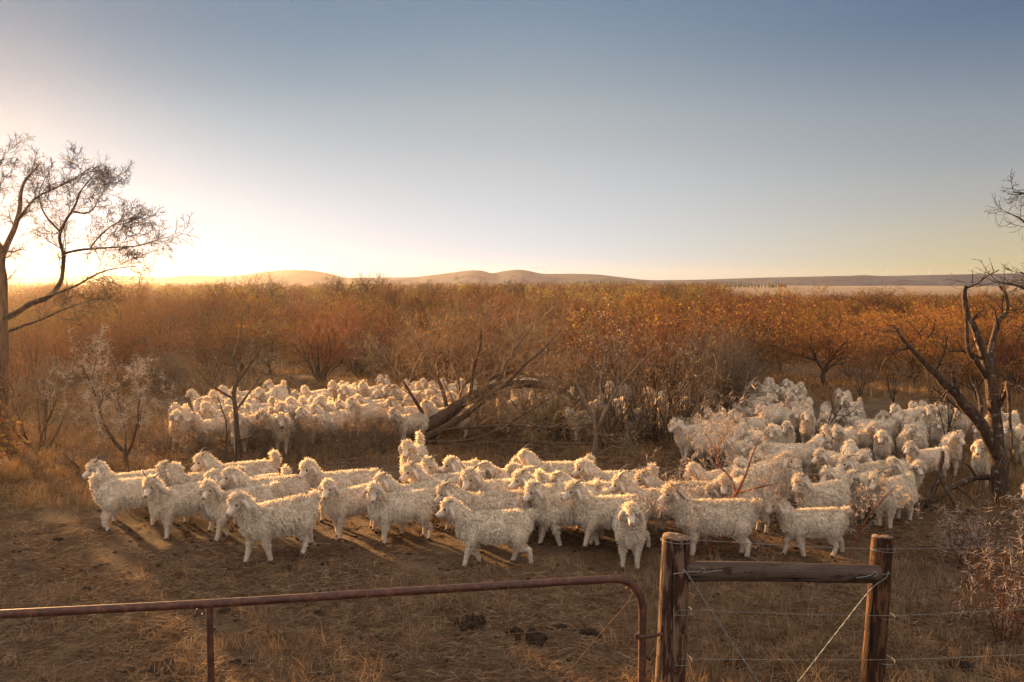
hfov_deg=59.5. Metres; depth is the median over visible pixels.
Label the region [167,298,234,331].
thorn shrub
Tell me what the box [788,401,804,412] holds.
angora goat
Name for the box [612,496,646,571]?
angora goat
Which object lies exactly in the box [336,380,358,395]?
angora goat
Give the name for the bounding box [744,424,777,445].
angora goat
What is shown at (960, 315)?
thorn shrub
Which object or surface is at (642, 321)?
thorn shrub
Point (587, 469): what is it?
angora goat
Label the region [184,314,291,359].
thorn shrub
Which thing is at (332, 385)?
angora goat
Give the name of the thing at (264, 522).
angora goat
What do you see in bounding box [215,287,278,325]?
thorn shrub
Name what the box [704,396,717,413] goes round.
angora goat
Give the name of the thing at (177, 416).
angora goat
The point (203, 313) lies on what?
thorn shrub
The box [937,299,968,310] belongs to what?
thorn tree
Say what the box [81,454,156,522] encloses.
angora goat
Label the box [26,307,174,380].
thorn shrub
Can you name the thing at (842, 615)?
wire fence
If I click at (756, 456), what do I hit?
angora goat
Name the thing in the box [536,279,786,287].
conifer treeline
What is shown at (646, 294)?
thorn tree
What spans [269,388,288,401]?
angora goat
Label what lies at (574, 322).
evergreen bush
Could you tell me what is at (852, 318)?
thorn tree
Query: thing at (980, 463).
angora goat
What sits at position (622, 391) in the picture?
angora goat
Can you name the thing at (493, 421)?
dead bush
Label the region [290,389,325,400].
angora goat
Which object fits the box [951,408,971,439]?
angora goat
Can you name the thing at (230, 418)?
angora goat
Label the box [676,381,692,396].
angora goat
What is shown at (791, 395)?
angora goat
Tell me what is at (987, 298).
thorn tree
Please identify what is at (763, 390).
angora goat
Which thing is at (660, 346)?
thorn shrub
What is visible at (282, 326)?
evergreen bush
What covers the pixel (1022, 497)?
angora goat
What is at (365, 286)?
thorn tree
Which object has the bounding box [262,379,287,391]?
angora goat
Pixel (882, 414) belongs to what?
angora goat
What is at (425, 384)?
angora goat
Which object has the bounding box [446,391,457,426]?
angora goat
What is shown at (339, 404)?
angora goat
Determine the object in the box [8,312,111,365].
evergreen bush
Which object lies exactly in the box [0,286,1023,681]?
ground
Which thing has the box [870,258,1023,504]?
dead tree
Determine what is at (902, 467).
angora goat
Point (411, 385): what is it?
angora goat
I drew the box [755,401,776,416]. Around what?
angora goat
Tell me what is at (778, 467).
angora goat
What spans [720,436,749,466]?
angora goat
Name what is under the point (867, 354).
thorn shrub
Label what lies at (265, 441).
dry bush
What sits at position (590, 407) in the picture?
angora goat
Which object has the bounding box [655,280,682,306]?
thorn tree
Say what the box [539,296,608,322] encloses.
thorn shrub
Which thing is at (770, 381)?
angora goat
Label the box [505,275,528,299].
thorn tree
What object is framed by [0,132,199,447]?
acacia tree
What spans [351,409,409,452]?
dry bush
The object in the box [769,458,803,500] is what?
angora goat
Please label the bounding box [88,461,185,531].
angora goat
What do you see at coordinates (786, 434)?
angora goat
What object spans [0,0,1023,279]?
sky
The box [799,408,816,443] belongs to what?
angora goat
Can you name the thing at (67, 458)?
dry bush
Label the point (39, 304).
thorn shrub
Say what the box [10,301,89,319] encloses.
thorn shrub
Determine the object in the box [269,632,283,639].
dung clod
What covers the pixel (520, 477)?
angora goat
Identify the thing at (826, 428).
angora goat
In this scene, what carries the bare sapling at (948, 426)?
on the ground at (330, 546)
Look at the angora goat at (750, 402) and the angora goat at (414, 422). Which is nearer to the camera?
the angora goat at (414, 422)
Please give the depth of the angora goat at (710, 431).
16.57 m
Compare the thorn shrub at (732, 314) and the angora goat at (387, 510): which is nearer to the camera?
the angora goat at (387, 510)
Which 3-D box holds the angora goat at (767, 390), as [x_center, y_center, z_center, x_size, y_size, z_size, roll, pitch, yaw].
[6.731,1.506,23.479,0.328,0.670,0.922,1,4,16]
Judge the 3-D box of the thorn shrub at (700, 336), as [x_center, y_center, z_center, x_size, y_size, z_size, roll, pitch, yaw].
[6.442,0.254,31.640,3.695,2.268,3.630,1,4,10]
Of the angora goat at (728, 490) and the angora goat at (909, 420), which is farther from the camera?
the angora goat at (909, 420)
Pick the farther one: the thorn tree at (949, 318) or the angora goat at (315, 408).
the thorn tree at (949, 318)
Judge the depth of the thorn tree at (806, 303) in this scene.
69.70 m
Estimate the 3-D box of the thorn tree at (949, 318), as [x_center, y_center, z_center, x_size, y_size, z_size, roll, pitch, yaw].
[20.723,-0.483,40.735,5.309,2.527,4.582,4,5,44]
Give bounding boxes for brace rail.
[687,561,882,582]
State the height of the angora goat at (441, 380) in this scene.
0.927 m
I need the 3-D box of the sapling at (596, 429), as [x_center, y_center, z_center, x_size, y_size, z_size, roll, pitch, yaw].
[1.606,0.765,15.486,2.852,3.290,2.185,3,5,42]
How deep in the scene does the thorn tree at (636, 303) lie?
47.59 m
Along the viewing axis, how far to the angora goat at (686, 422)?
18.61 m
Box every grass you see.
[0,374,1023,514]
[0,546,1023,681]
[9,327,1023,400]
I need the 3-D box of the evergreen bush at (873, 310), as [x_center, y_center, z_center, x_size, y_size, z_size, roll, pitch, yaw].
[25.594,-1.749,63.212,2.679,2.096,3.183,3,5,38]
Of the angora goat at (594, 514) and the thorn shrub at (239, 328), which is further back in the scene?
the thorn shrub at (239, 328)
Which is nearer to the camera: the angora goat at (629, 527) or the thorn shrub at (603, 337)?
the angora goat at (629, 527)
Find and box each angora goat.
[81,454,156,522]
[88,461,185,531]
[141,470,222,540]
[154,459,245,524]
[168,401,192,437]
[169,408,189,449]
[184,389,227,406]
[186,410,230,444]
[190,447,281,475]
[193,397,224,419]
[198,477,281,541]
[199,400,250,440]
[203,396,224,404]
[203,464,292,525]
[208,389,252,402]
[217,465,315,498]
[218,384,253,398]
[221,404,274,445]
[224,397,273,411]
[225,488,321,564]
[227,386,241,395]
[228,408,261,446]
[231,414,248,454]
[236,394,259,405]
[238,401,288,439]
[245,397,285,404]
[253,387,278,403]
[255,408,289,448]
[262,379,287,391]
[267,395,308,407]
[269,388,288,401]
[272,411,295,454]
[275,394,327,435]
[285,396,333,425]
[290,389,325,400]
[294,405,346,444]
[297,396,332,403]
[298,457,379,521]
[300,385,332,400]
[308,394,351,426]
[310,402,357,435]
[318,477,376,540]
[327,379,349,401]
[334,399,378,432]
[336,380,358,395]
[337,384,356,401]
[346,396,392,436]
[352,392,374,424]
[354,394,388,430]
[358,381,382,397]
[362,480,438,545]
[371,389,382,399]
[372,468,458,535]
[375,374,390,388]
[381,385,411,398]
[383,396,437,414]
[387,406,429,444]
[388,384,435,406]
[398,431,429,483]
[399,456,484,521]
[400,379,415,389]
[401,394,442,406]
[414,381,444,390]
[414,391,449,402]
[418,454,480,474]
[419,378,436,388]
[419,397,472,439]
[425,389,441,398]
[427,384,456,394]
[430,395,476,432]
[433,476,531,512]
[436,495,537,567]
[437,378,455,388]
[439,454,521,480]
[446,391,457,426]
[455,378,476,395]
[457,460,547,531]
[466,386,487,416]
[476,460,551,478]
[495,396,521,433]
[503,462,581,483]
[508,465,603,537]
[510,379,527,407]
[516,444,596,480]
[520,372,540,394]
[522,478,611,547]
[529,391,553,417]
[541,372,555,394]
[548,468,633,530]
[553,386,573,414]
[561,476,655,549]
[564,407,591,440]
[572,457,658,481]
[575,397,600,428]
[597,393,624,428]
[605,380,629,402]
[608,464,705,534]
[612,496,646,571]
[623,403,648,436]
[633,466,715,530]
[644,387,667,420]
[655,395,683,427]
[657,480,762,558]
[668,415,709,462]
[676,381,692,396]
[678,412,722,425]
[680,397,710,418]
[683,462,733,482]
[689,423,750,466]
[701,416,753,439]
[702,483,773,539]
[703,408,726,419]
[703,424,732,462]
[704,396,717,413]
[711,415,731,424]
[714,470,757,534]
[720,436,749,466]
[726,408,766,431]
[730,450,798,513]
[731,454,772,471]
[733,403,756,416]
[738,391,778,407]
[741,438,773,463]
[744,400,756,410]
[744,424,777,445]
[746,392,766,399]
[748,448,783,463]
[754,382,768,397]
[754,402,787,425]
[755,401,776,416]
[758,430,832,476]
[760,398,783,408]
[763,387,773,401]
[764,377,775,391]
[764,494,852,557]
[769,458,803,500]
[770,420,796,443]
[773,384,784,405]
[780,406,801,442]
[781,378,793,389]
[782,385,799,403]
[784,390,797,406]
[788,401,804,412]
[791,470,851,508]
[796,393,808,404]
[797,381,806,395]
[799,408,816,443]
[804,396,814,416]
[811,447,841,471]
[816,411,834,433]
[817,447,872,469]
[818,401,835,423]
[819,463,847,482]
[820,422,848,450]
[830,424,859,452]
[834,387,852,410]
[835,439,858,464]
[836,408,865,427]
[837,451,888,476]
[841,396,863,414]
[845,467,877,520]
[847,407,859,417]
[848,409,906,451]
[856,420,880,460]
[866,462,918,528]
[873,429,894,460]
[874,409,889,419]
[884,457,910,509]
[889,403,920,435]
[889,456,926,492]
[896,423,928,458]
[902,416,929,440]
[902,437,949,487]
[908,400,934,413]
[918,399,932,406]
[920,404,937,433]
[930,418,946,447]
[933,402,952,423]
[938,428,965,477]
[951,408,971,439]
[970,439,990,486]
[972,425,980,443]
[984,415,1016,436]
[1001,407,1021,425]
[1003,420,1023,461]
[1019,433,1023,466]
[1020,484,1023,500]
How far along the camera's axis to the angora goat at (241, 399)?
20.20 m
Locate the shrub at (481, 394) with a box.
[338,279,665,459]
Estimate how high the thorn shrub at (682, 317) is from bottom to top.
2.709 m
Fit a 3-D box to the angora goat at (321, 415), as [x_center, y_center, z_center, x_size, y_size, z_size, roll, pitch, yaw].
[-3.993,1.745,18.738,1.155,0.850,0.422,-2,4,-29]
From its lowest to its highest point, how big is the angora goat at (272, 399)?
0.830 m
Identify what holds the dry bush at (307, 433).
on the ground at (330, 546)
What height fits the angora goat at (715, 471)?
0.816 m
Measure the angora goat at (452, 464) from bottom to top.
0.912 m
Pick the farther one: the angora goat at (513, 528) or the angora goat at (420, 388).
the angora goat at (420, 388)
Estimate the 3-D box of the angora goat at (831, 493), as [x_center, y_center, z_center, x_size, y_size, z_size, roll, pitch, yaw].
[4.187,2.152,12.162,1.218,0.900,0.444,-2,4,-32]
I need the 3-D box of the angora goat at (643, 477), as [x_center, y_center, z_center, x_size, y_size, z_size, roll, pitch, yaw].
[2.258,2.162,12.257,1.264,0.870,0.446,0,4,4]
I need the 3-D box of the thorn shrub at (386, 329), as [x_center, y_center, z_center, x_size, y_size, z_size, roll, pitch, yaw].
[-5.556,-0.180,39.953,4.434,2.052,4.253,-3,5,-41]
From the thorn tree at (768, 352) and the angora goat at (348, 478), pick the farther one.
the thorn tree at (768, 352)
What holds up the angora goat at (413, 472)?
on the ground at (330, 546)
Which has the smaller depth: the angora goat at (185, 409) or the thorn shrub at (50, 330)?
the angora goat at (185, 409)
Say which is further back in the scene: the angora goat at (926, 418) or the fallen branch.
the angora goat at (926, 418)
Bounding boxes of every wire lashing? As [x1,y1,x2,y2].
[673,568,721,573]
[856,572,890,577]
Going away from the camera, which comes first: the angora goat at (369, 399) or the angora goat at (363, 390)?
the angora goat at (369, 399)
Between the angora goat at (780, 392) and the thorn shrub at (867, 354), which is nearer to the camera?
the angora goat at (780, 392)
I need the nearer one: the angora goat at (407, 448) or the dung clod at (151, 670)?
the dung clod at (151, 670)
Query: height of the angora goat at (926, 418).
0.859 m
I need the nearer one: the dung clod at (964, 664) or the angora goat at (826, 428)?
the dung clod at (964, 664)
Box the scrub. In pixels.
[8,281,1023,323]
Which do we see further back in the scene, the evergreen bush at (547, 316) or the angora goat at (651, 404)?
the evergreen bush at (547, 316)
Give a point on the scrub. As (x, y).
(304, 294)
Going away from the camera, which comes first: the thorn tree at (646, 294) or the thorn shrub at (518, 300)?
the thorn shrub at (518, 300)
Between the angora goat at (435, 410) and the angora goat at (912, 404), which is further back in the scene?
the angora goat at (912, 404)
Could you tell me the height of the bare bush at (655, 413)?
3.086 m
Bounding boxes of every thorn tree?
[167,271,293,462]
[201,275,236,295]
[244,271,291,313]
[313,267,357,301]
[346,266,389,306]
[415,279,440,297]
[417,304,467,329]
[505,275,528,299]
[562,301,630,327]
[603,287,661,330]
[625,294,687,322]
[628,284,678,312]
[653,294,689,328]
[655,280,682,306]
[676,292,731,316]
[700,323,801,380]
[732,301,811,332]
[751,309,881,386]
[751,311,802,371]
[786,299,850,329]
[794,296,827,317]
[804,313,881,359]
[808,295,863,318]
[810,311,856,336]
[822,301,853,315]
[828,294,977,376]
[829,312,860,333]
[832,305,923,337]
[840,307,907,345]
[845,280,906,314]
[886,291,934,317]
[891,301,984,355]
[899,324,998,382]
[904,293,944,318]
[916,303,1022,346]
[928,301,972,329]
[935,287,994,318]
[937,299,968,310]
[939,302,981,320]
[945,300,1023,384]
[969,287,1000,314]
[974,294,1023,321]
[1007,292,1023,335]
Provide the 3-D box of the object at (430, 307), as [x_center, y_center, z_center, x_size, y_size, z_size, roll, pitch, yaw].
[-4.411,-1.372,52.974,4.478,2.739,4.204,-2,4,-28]
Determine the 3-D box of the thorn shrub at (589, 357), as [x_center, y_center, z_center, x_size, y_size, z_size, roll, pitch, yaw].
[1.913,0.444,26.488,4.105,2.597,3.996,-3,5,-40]
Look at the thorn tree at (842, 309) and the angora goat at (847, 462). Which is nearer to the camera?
the angora goat at (847, 462)
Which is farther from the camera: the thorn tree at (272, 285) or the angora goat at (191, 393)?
the thorn tree at (272, 285)
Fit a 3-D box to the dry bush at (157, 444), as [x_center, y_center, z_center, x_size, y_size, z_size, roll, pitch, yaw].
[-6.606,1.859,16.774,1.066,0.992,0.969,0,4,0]
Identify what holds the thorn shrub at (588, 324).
on the ground at (330, 546)
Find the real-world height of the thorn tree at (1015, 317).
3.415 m
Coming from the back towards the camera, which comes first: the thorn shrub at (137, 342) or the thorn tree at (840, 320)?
the thorn tree at (840, 320)
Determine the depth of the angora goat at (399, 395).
21.78 m
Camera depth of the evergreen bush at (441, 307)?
59.70 m
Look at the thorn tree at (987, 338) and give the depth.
29.18 m
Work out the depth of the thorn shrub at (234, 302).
64.61 m
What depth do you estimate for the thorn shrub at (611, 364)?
24.07 m
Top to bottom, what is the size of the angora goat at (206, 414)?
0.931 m
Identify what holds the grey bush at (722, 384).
on the ground at (330, 546)
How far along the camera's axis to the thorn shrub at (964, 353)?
31.81 m
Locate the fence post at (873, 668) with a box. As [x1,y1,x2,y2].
[860,534,893,681]
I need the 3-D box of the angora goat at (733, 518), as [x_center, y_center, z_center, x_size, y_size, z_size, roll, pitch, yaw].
[2.446,2.187,11.071,1.311,0.970,0.489,0,4,4]
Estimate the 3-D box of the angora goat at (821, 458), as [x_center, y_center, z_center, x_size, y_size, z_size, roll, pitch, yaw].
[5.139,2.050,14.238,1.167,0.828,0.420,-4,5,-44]
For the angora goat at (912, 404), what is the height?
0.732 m
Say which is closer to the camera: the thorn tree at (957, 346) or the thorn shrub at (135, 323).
the thorn tree at (957, 346)
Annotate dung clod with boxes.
[122,658,173,674]
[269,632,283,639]
[313,609,325,615]
[385,653,400,659]
[454,613,485,631]
[504,626,523,634]
[515,627,547,646]
[579,626,601,637]
[724,656,745,669]
[943,658,974,671]
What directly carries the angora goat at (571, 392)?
on the ground at (330, 546)
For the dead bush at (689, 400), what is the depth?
18.89 m
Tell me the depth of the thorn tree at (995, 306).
67.32 m
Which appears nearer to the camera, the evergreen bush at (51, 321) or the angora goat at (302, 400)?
the angora goat at (302, 400)
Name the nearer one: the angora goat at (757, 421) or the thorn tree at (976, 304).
the angora goat at (757, 421)
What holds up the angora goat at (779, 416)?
on the ground at (330, 546)
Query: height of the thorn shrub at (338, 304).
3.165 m
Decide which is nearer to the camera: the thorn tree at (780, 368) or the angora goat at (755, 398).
the angora goat at (755, 398)
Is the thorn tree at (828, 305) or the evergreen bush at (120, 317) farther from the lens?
the thorn tree at (828, 305)
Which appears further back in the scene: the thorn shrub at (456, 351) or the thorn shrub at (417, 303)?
the thorn shrub at (417, 303)
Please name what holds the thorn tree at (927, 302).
on the ground at (330, 546)
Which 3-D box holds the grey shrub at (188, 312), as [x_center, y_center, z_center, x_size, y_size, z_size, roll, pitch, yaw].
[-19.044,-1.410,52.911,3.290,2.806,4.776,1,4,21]
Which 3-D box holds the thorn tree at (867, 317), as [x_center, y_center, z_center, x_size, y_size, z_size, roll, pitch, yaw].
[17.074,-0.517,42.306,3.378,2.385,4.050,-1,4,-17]
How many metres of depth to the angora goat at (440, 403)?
19.86 m
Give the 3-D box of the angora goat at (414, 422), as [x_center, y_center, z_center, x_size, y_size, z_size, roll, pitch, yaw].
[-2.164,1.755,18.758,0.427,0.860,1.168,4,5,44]
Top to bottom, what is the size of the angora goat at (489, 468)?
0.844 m
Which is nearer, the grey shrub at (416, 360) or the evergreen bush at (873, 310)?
the grey shrub at (416, 360)
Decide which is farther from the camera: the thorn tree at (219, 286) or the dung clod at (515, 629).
the thorn tree at (219, 286)
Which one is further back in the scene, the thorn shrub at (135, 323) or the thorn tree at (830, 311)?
the thorn tree at (830, 311)
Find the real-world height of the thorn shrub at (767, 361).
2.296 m
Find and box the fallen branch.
[896,451,990,515]
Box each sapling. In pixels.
[540,291,699,466]
[804,372,880,425]
[835,354,877,395]
[873,350,920,403]
[914,347,961,403]
[925,363,974,434]
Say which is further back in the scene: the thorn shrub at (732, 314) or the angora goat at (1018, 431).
the thorn shrub at (732, 314)
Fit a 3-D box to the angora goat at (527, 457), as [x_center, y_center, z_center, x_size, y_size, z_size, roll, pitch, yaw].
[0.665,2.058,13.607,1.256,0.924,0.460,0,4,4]
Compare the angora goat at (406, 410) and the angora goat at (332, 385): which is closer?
the angora goat at (406, 410)
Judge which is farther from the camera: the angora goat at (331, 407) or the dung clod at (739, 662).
the angora goat at (331, 407)
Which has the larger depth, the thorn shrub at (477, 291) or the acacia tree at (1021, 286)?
the thorn shrub at (477, 291)
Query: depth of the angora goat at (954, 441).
15.48 m
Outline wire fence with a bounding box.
[661,538,1023,665]
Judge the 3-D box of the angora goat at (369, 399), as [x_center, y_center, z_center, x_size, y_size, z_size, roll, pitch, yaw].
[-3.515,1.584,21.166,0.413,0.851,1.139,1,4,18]
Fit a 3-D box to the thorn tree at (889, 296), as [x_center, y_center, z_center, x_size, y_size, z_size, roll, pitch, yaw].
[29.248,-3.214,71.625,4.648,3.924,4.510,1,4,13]
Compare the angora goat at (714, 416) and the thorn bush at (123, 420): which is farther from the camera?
the angora goat at (714, 416)
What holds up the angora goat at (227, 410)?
on the ground at (330, 546)
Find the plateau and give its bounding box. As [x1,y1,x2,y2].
[660,273,1023,285]
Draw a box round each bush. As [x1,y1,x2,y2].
[0,353,97,450]
[8,298,63,357]
[8,304,36,326]
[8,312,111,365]
[9,300,97,347]
[38,322,184,471]
[42,281,150,360]
[51,427,121,472]
[108,306,165,335]
[129,419,189,464]
[141,302,194,340]
[175,420,220,463]
[188,319,291,374]
[195,281,279,331]
[241,406,304,455]
[243,312,305,348]
[269,404,348,458]
[272,401,303,430]
[304,301,376,345]
[321,406,372,459]
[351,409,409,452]
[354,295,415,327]
[375,287,422,321]
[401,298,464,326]
[421,295,472,326]
[470,392,551,435]
[492,345,620,441]
[528,377,592,440]
[534,307,564,327]
[542,308,626,353]
[547,327,651,451]
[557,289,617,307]
[588,365,673,443]
[597,298,671,340]
[610,305,731,450]
[633,371,828,551]
[636,349,713,439]
[662,307,744,417]
[662,309,784,415]
[678,311,755,343]
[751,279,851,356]
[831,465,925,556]
[857,304,890,324]
[862,307,911,336]
[930,499,1014,565]
[937,486,1023,662]
[998,487,1023,575]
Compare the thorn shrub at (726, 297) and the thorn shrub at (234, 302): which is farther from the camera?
the thorn shrub at (234, 302)
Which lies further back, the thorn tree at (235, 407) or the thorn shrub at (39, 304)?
the thorn shrub at (39, 304)
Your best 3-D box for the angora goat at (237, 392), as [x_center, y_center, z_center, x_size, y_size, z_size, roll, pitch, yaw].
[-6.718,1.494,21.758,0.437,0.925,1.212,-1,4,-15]
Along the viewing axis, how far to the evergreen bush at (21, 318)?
39.20 m
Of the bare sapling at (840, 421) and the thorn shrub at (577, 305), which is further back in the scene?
the thorn shrub at (577, 305)
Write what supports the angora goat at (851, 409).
on the ground at (330, 546)
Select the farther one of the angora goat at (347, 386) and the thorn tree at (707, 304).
the thorn tree at (707, 304)
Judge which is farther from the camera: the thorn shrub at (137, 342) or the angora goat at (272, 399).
the thorn shrub at (137, 342)
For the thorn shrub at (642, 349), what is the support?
on the ground at (330, 546)
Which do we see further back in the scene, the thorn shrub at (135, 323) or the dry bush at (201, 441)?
the thorn shrub at (135, 323)
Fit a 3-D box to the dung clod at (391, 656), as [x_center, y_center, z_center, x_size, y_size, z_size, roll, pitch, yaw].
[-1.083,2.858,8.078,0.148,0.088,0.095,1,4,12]
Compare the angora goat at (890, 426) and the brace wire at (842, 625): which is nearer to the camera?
the brace wire at (842, 625)
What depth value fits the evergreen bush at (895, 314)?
49.37 m
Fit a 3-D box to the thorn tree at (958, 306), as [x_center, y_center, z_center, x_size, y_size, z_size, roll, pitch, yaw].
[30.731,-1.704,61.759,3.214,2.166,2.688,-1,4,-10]
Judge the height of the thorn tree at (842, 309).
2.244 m
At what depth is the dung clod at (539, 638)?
8.46 m
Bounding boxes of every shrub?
[0,353,58,469]
[0,361,35,417]
[8,293,61,325]
[8,310,65,408]
[8,332,87,386]
[8,352,89,411]
[9,273,109,328]
[9,317,44,362]
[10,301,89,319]
[13,311,117,394]
[18,312,130,381]
[24,315,91,342]
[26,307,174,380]
[43,273,135,328]
[47,352,160,401]
[55,312,195,379]
[75,309,170,339]
[82,319,187,370]
[87,294,211,363]
[110,274,175,334]
[134,341,199,397]
[142,292,213,332]
[155,288,244,345]
[162,328,268,378]
[167,295,207,335]
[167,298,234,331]
[175,321,255,365]
[177,283,236,316]
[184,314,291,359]
[201,277,280,321]
[207,305,317,373]
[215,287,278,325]
[261,304,317,335]
[269,306,352,353]
[274,303,378,382]
[285,292,387,363]
[290,318,410,373]
[300,290,413,349]
[302,302,423,359]
[332,329,403,379]
[338,279,665,459]
[339,315,424,354]
[350,300,433,342]
[361,313,432,351]
[362,273,432,331]
[372,324,454,383]
[379,335,460,379]
[380,315,513,383]
[388,292,446,326]
[401,307,488,378]
[407,333,507,372]
[418,301,496,361]
[420,292,562,363]
[447,338,542,383]
[454,278,512,315]
[469,287,533,315]
[472,298,542,326]
[472,310,541,355]
[483,341,551,378]
[496,316,587,383]
[502,316,626,394]
[518,296,636,351]
[527,309,665,383]
[531,296,630,380]
[533,312,675,383]
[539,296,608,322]
[543,304,689,405]
[545,307,629,336]
[546,293,632,329]
[589,314,681,341]
[593,316,740,391]
[607,301,674,336]
[607,306,731,402]
[616,306,706,387]
[621,306,756,392]
[644,301,737,334]
[654,278,820,378]
[657,320,743,369]
[670,323,794,385]
[678,283,754,330]
[682,301,768,332]
[706,319,785,377]
[728,286,803,361]
[743,300,770,327]
[765,289,800,312]
[784,310,844,344]
[799,327,899,379]
[819,306,926,374]
[854,312,922,368]
[855,338,968,385]
[887,310,920,321]
[914,295,1020,362]
[920,342,1012,399]
[923,326,1009,382]
[925,332,1023,378]
[936,307,1023,366]
[961,330,1023,395]
[1005,352,1023,390]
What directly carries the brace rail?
attached to the gate post at (672, 628)
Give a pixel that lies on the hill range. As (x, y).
(305, 277)
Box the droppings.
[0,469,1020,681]
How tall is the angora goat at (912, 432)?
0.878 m
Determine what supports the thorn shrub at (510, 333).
on the ground at (330, 546)
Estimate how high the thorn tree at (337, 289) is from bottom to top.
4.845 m
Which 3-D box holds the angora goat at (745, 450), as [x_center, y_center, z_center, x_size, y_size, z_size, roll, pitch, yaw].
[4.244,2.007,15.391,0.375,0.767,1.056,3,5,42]
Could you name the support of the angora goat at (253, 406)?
on the ground at (330, 546)
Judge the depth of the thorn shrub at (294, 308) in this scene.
56.95 m
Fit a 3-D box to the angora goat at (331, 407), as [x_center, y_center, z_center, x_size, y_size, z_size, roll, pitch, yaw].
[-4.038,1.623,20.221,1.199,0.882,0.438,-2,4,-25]
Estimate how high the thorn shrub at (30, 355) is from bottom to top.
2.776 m
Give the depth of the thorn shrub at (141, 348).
31.03 m
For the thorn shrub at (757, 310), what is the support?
on the ground at (330, 546)
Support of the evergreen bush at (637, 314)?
on the ground at (330, 546)
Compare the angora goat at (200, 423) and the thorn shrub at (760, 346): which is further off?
the thorn shrub at (760, 346)
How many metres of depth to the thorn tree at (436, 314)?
49.95 m
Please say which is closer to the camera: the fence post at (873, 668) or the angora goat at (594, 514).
the fence post at (873, 668)
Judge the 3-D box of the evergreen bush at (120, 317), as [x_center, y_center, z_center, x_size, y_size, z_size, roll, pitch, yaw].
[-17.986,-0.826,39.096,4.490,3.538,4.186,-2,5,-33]
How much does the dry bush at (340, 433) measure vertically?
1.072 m
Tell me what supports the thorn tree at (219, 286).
on the ground at (330, 546)
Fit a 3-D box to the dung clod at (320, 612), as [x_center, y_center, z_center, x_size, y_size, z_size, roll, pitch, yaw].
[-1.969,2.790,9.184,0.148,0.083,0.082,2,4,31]
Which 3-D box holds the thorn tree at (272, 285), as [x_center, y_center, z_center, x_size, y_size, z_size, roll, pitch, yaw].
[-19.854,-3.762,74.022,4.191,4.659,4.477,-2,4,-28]
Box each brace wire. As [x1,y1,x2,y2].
[682,569,758,681]
[798,571,888,681]
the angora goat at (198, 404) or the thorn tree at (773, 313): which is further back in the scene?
the thorn tree at (773, 313)
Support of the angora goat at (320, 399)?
on the ground at (330, 546)
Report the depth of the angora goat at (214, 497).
11.66 m
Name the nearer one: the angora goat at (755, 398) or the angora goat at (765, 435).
the angora goat at (765, 435)
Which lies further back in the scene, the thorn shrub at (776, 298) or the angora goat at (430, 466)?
the thorn shrub at (776, 298)
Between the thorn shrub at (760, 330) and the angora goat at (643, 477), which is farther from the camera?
the thorn shrub at (760, 330)
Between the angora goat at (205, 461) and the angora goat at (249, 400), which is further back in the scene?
the angora goat at (249, 400)
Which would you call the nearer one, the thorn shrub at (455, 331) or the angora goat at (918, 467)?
the angora goat at (918, 467)
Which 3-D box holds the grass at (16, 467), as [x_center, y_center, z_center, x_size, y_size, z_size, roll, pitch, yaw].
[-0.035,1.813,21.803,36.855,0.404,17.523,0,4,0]
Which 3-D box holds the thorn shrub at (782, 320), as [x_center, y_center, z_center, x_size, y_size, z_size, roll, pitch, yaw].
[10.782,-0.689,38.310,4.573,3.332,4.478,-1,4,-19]
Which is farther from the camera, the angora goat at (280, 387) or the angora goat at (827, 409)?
the angora goat at (280, 387)
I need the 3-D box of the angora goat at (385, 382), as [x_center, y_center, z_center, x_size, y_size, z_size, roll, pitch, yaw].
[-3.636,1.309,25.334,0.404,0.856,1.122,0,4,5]
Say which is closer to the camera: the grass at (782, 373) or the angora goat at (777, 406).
the angora goat at (777, 406)
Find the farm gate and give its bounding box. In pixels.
[0,575,662,681]
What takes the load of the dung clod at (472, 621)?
on the ground at (330, 546)
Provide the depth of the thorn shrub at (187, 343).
35.30 m
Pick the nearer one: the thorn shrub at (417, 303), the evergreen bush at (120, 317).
the evergreen bush at (120, 317)
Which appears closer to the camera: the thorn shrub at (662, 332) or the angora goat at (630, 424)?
the angora goat at (630, 424)
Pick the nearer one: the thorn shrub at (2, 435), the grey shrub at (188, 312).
the thorn shrub at (2, 435)
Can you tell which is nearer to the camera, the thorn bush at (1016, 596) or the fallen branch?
the thorn bush at (1016, 596)
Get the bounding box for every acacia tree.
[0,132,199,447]
[943,170,1023,338]
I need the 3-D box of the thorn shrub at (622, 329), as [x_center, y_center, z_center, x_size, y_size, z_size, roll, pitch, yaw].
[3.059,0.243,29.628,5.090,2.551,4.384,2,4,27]
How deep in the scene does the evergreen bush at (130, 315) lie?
54.87 m
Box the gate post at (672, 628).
[655,532,690,681]
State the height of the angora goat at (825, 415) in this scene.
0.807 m
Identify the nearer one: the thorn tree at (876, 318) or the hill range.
the thorn tree at (876, 318)
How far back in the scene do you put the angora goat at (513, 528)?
10.69 m
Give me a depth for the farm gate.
6.69 m
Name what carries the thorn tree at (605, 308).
on the ground at (330, 546)
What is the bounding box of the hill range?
[8,270,753,285]
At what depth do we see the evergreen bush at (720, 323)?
35.22 m
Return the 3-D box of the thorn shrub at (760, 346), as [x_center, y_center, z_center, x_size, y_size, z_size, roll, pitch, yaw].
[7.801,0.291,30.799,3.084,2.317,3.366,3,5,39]
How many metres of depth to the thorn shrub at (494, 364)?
28.47 m
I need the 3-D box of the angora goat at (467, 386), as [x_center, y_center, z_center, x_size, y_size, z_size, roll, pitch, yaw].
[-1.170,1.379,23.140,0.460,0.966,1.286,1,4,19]

